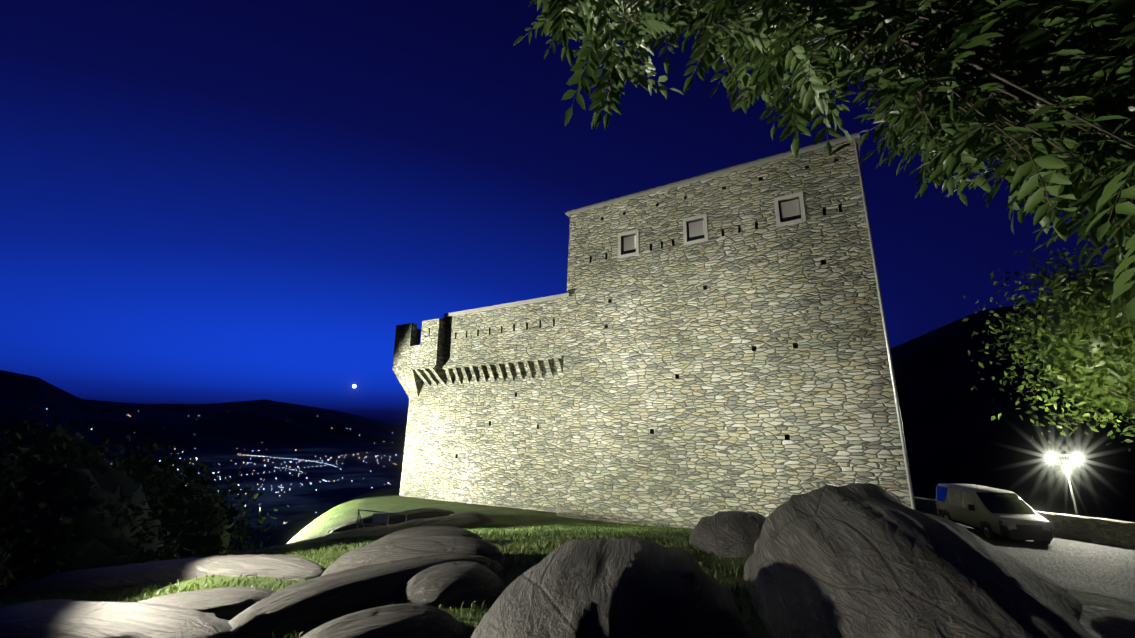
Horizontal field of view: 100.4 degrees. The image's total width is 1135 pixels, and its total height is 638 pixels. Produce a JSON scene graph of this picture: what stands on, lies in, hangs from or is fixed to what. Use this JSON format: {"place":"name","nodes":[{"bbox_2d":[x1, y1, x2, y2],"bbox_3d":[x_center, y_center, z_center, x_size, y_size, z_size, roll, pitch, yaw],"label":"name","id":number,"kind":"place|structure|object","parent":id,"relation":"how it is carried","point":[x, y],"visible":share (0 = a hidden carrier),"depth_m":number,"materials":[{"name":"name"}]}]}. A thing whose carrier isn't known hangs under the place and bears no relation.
{"place":"outdoors","nodes":[
{"label":"outdoors","id":0,"kind":"place"},
{"bbox_2d":[0,0,1113,426],"label":"sky","id":1,"kind":"structure","parent":0,"point":[202,201],"materials":[{"name":"blue"}]},
{"bbox_2d":[0,300,1134,637],"bbox_3d":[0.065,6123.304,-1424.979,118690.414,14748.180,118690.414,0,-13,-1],"label":"terrain","id":2,"kind":"structure","parent":0,"point":[954,432],"depth_m":1390.70,"materials":[{"name":"green plant"}]},
{"bbox_2d":[0,599,78,611],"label":"rock","id":3,"kind":"object","parent":2,"relation":"on","point":[20,605],"visible":0.17,"depth_m":4.86,"materials":[{"name":"grey stone"}]},
{"bbox_2d":[0,601,240,637],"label":"rock","id":4,"kind":"object","parent":2,"relation":"on","point":[88,619],"visible":0.98,"depth_m":3.71,"materials":[{"name":"grey stone"}]},
{"bbox_2d":[0,394,242,561],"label":"bush","id":5,"kind":"object","parent":2,"relation":"on","point":[82,462],"visible":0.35,"depth_m":13.24,"materials":[{"name":"green plant"}]},
{"bbox_2d":[0,479,260,589],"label":"bush","id":6,"kind":"object","parent":2,"relation":"on","point":[119,539],"visible":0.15,"depth_m":10.98,"materials":[{"name":"green plant"}]},
{"bbox_2d":[0,554,325,599],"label":"rock","id":7,"kind":"object","parent":2,"relation":"on","point":[127,577],"visible":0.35,"depth_m":6.15,"materials":[{"name":"grey stone"}]},
{"bbox_2d":[103,438,288,558],"bbox_3d":[-15.273,8.339,15.757,9.112,8.538,9.785,0,-13,-1],"label":"bush","id":8,"kind":"object","parent":2,"relation":"on","point":[219,515],"visible":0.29,"depth_m":17.13,"materials":[{"name":"green plant"}]},
{"bbox_2d":[138,587,276,619],"bbox_3d":[-3.357,2.646,4.306,1.669,0.343,0.654,2,-13,-9],"label":"rock","id":9,"kind":"object","parent":2,"relation":"on","point":[227,603],"visible":0.4,"depth_m":4.22,"materials":[{"name":"grey stone"}]},
{"bbox_2d":[134,415,393,489],"bbox_3d":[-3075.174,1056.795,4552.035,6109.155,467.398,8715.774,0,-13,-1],"label":"town lights","id":10,"kind":"object","parent":2,"relation":"on","point":[281,464],"visible":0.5,"depth_m":3170.34},
{"bbox_2d":[240,515,479,554],"bbox_3d":[-5.082,6.918,15.229,0.949,1.752,15.394,-3,-13,12],"label":"rock","id":11,"kind":"object","parent":2,"relation":"on","point":[462,521],"visible":0.29,"depth_m":14.02,"materials":[{"name":"grey stone"}]},
{"bbox_2d":[228,553,503,637],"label":"rock","id":12,"kind":"object","parent":2,"relation":"on","point":[310,604],"visible":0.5,"depth_m":4.07,"materials":[{"name":"grey stone"}]},
{"bbox_2d":[0,522,759,637],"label":"grass","id":13,"kind":"structure","parent":2,"relation":"on","point":[588,532],"depth_m":7.54,"materials":[{"name":"green plant"}]},
{"bbox_2d":[300,604,462,637],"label":"rock","id":14,"kind":"object","parent":2,"relation":"on","point":[407,621],"visible":1,"depth_m":3.48,"materials":[{"name":"grey stone"}]},
{"bbox_2d":[357,509,407,527],"bbox_3d":[-6.540,7.265,16.631,1.779,1.084,0.056,0,-13,1],"label":"metal railing","id":15,"kind":"object","parent":2,"relation":"on","point":[381,517],"visible":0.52,"depth_m":16.67,"materials":[{"name":"grey metal"}]},
{"bbox_2d":[330,508,454,532],"bbox_3d":[-7.266,8.666,20.431,5.496,0.722,1.114,11,-17,-39],"label":"rock","id":16,"kind":"object","parent":2,"relation":"on","point":[420,513],"visible":0.44,"depth_m":20.12,"materials":[{"name":"grey stone"}]},
{"bbox_2d":[321,535,509,575],"bbox_3d":[-1.759,2.844,5.560,2.163,0.515,0.874,1,-13,-4],"label":"rock","id":17,"kind":"object","parent":2,"relation":"on","point":[392,549],"visible":0.4,"depth_m":5.42,"materials":[{"name":"grey stone"}]},
{"bbox_2d":[371,526,485,543],"bbox_3d":[-2.130,3.411,7.258,1.833,0.410,0.792,6,-14,-25],"label":"rock","id":18,"kind":"object","parent":2,"relation":"on","point":[431,531],"visible":0.35,"depth_m":7.16,"materials":[{"name":"grey stone"}]},
{"bbox_2d":[393,561,504,608],"bbox_3d":[-1.119,2.607,4.562,1.127,0.425,0.802,9,-16,-33],"label":"rock","id":19,"kind":"object","parent":2,"relation":"on","point":[451,584],"visible":0.6,"depth_m":4.36,"materials":[{"name":"grey stone"}]},
{"bbox_2d":[448,512,492,523],"bbox_3d":[-4.337,8.631,20.237,2.370,0.692,1.362,5,-14,-20],"label":"rock","id":20,"kind":"object","parent":2,"relation":"on","point":[483,518],"visible":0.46,"depth_m":20.12,"materials":[{"name":"grey stone"}]},
{"bbox_2d":[399,361,562,512],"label":"castle curtain wall","id":21,"kind":"structure","parent":2,"relation":"on","point":[490,443],"depth_m":25.75,"materials":[{"name":"beige stone"}]},
{"bbox_2d":[392,342,563,397],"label":"corbels","id":22,"kind":"object","parent":21,"relation":"on","point":[414,367],"visible":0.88,"depth_m":27.81,"materials":[{"name":"beige stone"}]},
{"bbox_2d":[394,318,445,347],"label":"castle turret merlons","id":23,"kind":"object","parent":22,"relation":"on","point":[429,331],"visible":0.79,"depth_m":28.68,"materials":[{"name":"beige stone"}]},
{"bbox_2d":[471,536,754,637],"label":"rock","id":24,"kind":"object","parent":2,"relation":"on","point":[631,587],"visible":1,"depth_m":3.33,"materials":[{"name":"grey stone"}]},
{"bbox_2d":[689,511,765,557],"bbox_3d":[2.905,3.768,7.927,1.778,0.976,2.359,-5,-14,19],"label":"rock","id":25,"kind":"object","parent":2,"relation":"on","point":[733,534],"visible":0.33,"depth_m":7.41,"materials":[{"name":"grey stone"}]},
{"bbox_2d":[557,140,911,528],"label":"castle tower","id":26,"kind":"structure","parent":2,"relation":"on","point":[738,360],"depth_m":19.52,"materials":[{"name":"beige stone"}]},
{"bbox_2d":[443,297,565,365],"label":"parapet wall","id":27,"kind":"structure","parent":26,"relation":"attached to","point":[530,330],"depth_m":25.90,"materials":[{"name":"beige stone"}]},
{"bbox_2d":[444,293,569,316],"bbox_3d":[-2.958,-0.468,27.498,8.800,0.170,2.840,-8,-15,30],"label":"roof edge","id":28,"kind":"object","parent":27,"relation":"on","point":[558,296],"visible":0.36,"depth_m":26.02,"materials":[{"name":"beige stone"}]},
{"bbox_2d":[618,191,805,258],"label":"windows","id":29,"kind":"structure","parent":26,"relation":"in","point":[792,211],"depth_m":21.37,"materials":[{"name":"grey stone"}]},
{"bbox_2d":[565,133,859,216],"bbox_3d":[8.805,-5.358,27.066,13.580,0.200,12.100,-8,-15,30],"label":"roof edge","id":30,"kind":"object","parent":26,"relation":"on","point":[726,170],"depth_m":21.38,"materials":[{"name":"grey stone"}]},
{"bbox_2d":[854,138,915,509],"bbox_3d":[11.251,0.189,16.783,0.105,15.438,0.843,-8,-15,30],"label":"keep downpipe","id":31,"kind":"object","parent":26,"relation":"attached to","point":[913,506],"visible":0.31,"depth_m":16.64,"materials":[{"name":"grey metal"}]},
{"bbox_2d":[744,483,1091,637],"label":"rock","id":32,"kind":"object","parent":2,"relation":"on","point":[861,560],"visible":1,"depth_m":3.44,"materials":[{"name":"grey stone"}]},
{"bbox_2d":[914,497,1134,548],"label":"low wall","id":33,"kind":"structure","parent":2,"relation":"on","point":[1112,532],"depth_m":20.15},
{"bbox_2d":[956,522,1134,601],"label":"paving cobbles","id":34,"kind":"object","parent":2,"relation":"on","point":[1093,568],"visible":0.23,"depth_m":15.30,"materials":[{"name":"grey stone"}]},
{"bbox_2d":[935,481,1053,543],"bbox_3d":[18.764,8.420,21.127,2.320,2.422,5.105,-3,-13,12],"label":"parked van","id":35,"kind":"object","parent":34,"relation":"on","point":[991,513],"visible":0.85,"depth_m":20.01,"materials":[{"name":"paint"}]},
{"bbox_2d":[962,223,1134,454],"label":"tree","id":36,"kind":"object","parent":2,"relation":"on","point":[1086,355],"visible":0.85,"depth_m":24.09,"materials":[{"name":"green plant"}]},
{"bbox_2d":[1047,453,1080,514],"bbox_3d":[22.867,8.084,21.386,0.338,3.859,1.177,13,-18,-43],"label":"street lamp","id":37,"kind":"object","parent":2,"relation":"on","point":[1075,456],"visible":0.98,"depth_m":21.51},
{"bbox_2d":[1079,605,1134,637],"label":"rock","id":38,"kind":"object","parent":2,"relation":"on","point":[1097,622],"visible":0.12,"depth_m":3.07,"materials":[{"name":"grey stone"}]},
{"bbox_2d":[513,0,1134,319],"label":"tree branches","id":39,"kind":"object","parent":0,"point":[1039,95],"visible":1,"depth_m":2.35,"materials":[{"name":"green plant"}]}
]}

